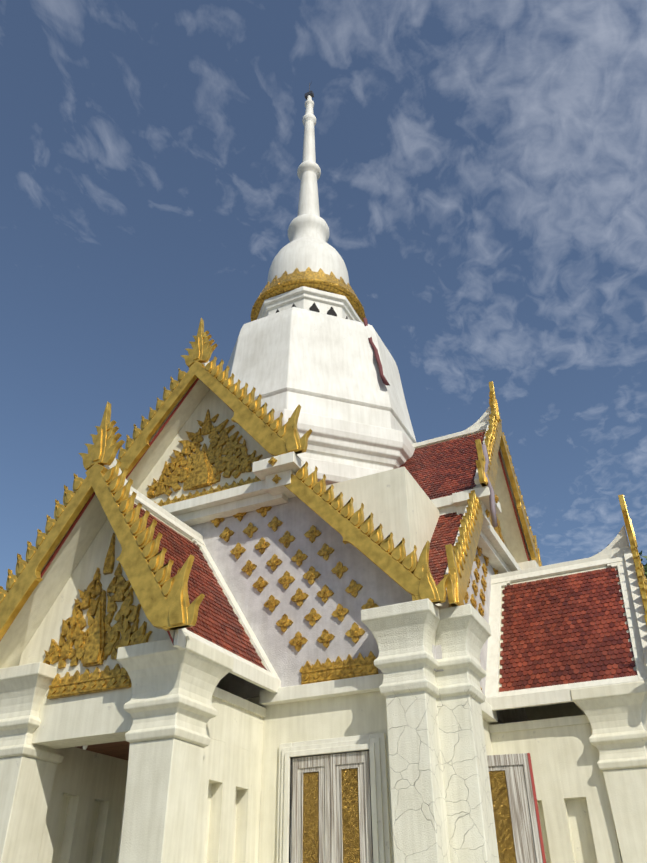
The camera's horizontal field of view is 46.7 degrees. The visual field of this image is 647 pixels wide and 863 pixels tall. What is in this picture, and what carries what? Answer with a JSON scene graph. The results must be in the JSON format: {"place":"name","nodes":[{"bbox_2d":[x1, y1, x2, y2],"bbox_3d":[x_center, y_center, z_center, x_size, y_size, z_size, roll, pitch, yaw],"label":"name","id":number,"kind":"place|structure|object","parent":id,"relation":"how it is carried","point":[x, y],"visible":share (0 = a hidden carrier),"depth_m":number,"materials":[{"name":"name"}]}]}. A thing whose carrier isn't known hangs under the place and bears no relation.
{"place":"outdoors","nodes":[
{"label":"outdoors","id":0,"kind":"place"},
{"bbox_2d":[0,0,646,589],"label":"sky","id":1,"kind":"structure","parent":0,"point":[482,182],"materials":[{"name":"blue"}]},
{"bbox_2d":[598,544,646,578],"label":"tree","id":2,"kind":"object","parent":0,"point":[645,567],"depth_m":30.09,"materials":[{"name":"green plant"}]},
{"label":"ground","id":3,"kind":"structure","parent":0,"visible":0},
{"bbox_2d":[19,390,622,862],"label":"hall walls","id":4,"kind":"structure","parent":3,"relation":"on","point":[237,814],"depth_m":10.68,"materials":[{"name":"beige paint"}]},
{"bbox_2d":[77,741,129,760],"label":"porch ceilings","id":5,"kind":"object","parent":4,"relation":"attached to","point":[120,749],"depth_m":10.79,"materials":[{"name":"brown wood"}]},
{"bbox_2d":[43,410,504,699],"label":"gable ornaments","id":6,"kind":"object","parent":4,"relation":"on","point":[99,640],"visible":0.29,"depth_m":11.04,"materials":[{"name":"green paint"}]},
{"bbox_2d":[0,377,635,720],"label":"roof slabs","id":7,"kind":"structure","parent":4,"relation":"on","point":[29,618],"depth_m":12.39,"materials":[{"name":"beige paint"}]},
{"bbox_2d":[0,318,646,639],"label":"gable bargeboards","id":8,"kind":"object","parent":7,"relation":"attached to","point":[162,597],"visible":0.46,"depth_m":11.11,"materials":[{"name":"paint"}]},
{"bbox_2d":[482,443,497,526],"bbox_3d":[2.940,0.939,13.346,0.139,1.600,0.255,-20,-38,27],"label":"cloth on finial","id":9,"kind":"object","parent":8,"relation":"attached to","point":[492,504],"visible":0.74,"depth_m":13.18,"materials":[{"name":"grey fabric"}]},
{"bbox_2d":[133,431,636,691],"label":"roof tiles","id":10,"kind":"object","parent":7,"relation":"on","point":[458,459],"visible":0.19,"depth_m":12.55,"materials":[{"name":"red tile"}]},
{"bbox_2d":[228,286,416,485],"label":"chedi","id":11,"kind":"structure","parent":4,"relation":"on","point":[321,368],"depth_m":17.00,"materials":[{"name":"white paint"}]},
{"bbox_2d":[251,267,365,322],"bbox_3d":[-0.433,-3.339,21.018,3.189,0.877,3.202,-15,-36,21],"label":"ornamental band","id":12,"kind":"object","parent":11,"relation":"on","point":[320,279],"visible":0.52,"depth_m":19.84,"materials":[{"name":"gold metal"}]},
{"bbox_2d":[267,95,348,284],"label":"spire","id":13,"kind":"structure","parent":12,"relation":"on","point":[306,247],"depth_m":22.19,"materials":[{"name":"white paint"}]},
{"bbox_2d":[304,82,313,99],"bbox_3d":[-0.511,-12.302,26.938,0.300,0.920,0.160,-15,-36,21],"label":"spire finial","id":14,"kind":"object","parent":11,"relation":"attached to","point":[311,93],"visible":0.83,"depth_m":26.69,"materials":[{"name":"grey metal"}]},
{"bbox_2d":[276,302,347,318],"bbox_3d":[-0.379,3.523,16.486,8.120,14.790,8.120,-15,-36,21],"label":"dark openings","id":15,"kind":"object","parent":11,"relation":"in","point":[330,311],"visible":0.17,"depth_m":19.45,"materials":[{"name":"black"}]},
{"bbox_2d":[363,318,389,384],"bbox_3d":[1.242,-1.953,17.967,0.620,2.300,0.228,-28,-42,35],"label":"cloth on chedi","id":16,"kind":"object","parent":11,"relation":"attached to","point":[382,376],"visible":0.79,"depth_m":17.69,"materials":[{"name":"red"}]},
{"bbox_2d":[0,378,644,862],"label":"red edges","id":17,"kind":"object","parent":4,"relation":"on","point":[172,638],"visible":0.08,"depth_m":10.92,"materials":[{"name":"red paint"}]},
{"bbox_2d":[0,635,646,862],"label":"porch columns","id":18,"kind":"structure","parent":4,"relation":"on","point":[170,709],"depth_m":9.45,"materials":[{"name":"white paint"}]},
{"bbox_2d":[190,497,527,723],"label":"rosette panels","id":19,"kind":"object","parent":4,"relation":"attached to","point":[297,517],"visible":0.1,"depth_m":11.71,"materials":[{"name":"white paint"}]},
{"bbox_2d":[104,361,646,862],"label":"white trim frames","id":20,"kind":"structure","parent":4,"relation":"on","point":[182,517],"depth_m":12.05,"materials":[{"name":"white paint"}]},
{"bbox_2d":[290,751,542,862],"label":"window shutters","id":21,"kind":"object","parent":20,"relation":"on","point":[515,767],"depth_m":9.85,"materials":[{"name":"grey wood"}]},
{"bbox_2d":[303,768,516,862],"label":"shutter panels","id":22,"kind":"object","parent":21,"relation":"attached to","point":[351,829],"visible":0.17,"depth_m":9.79,"materials":[{"name":"gold metal"}]},
{"bbox_2d":[361,598,498,862],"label":"corner piers","id":23,"kind":"structure","parent":4,"relation":"on","point":[441,803],"depth_m":9.58,"materials":[{"name":"beige paint"}]}
]}

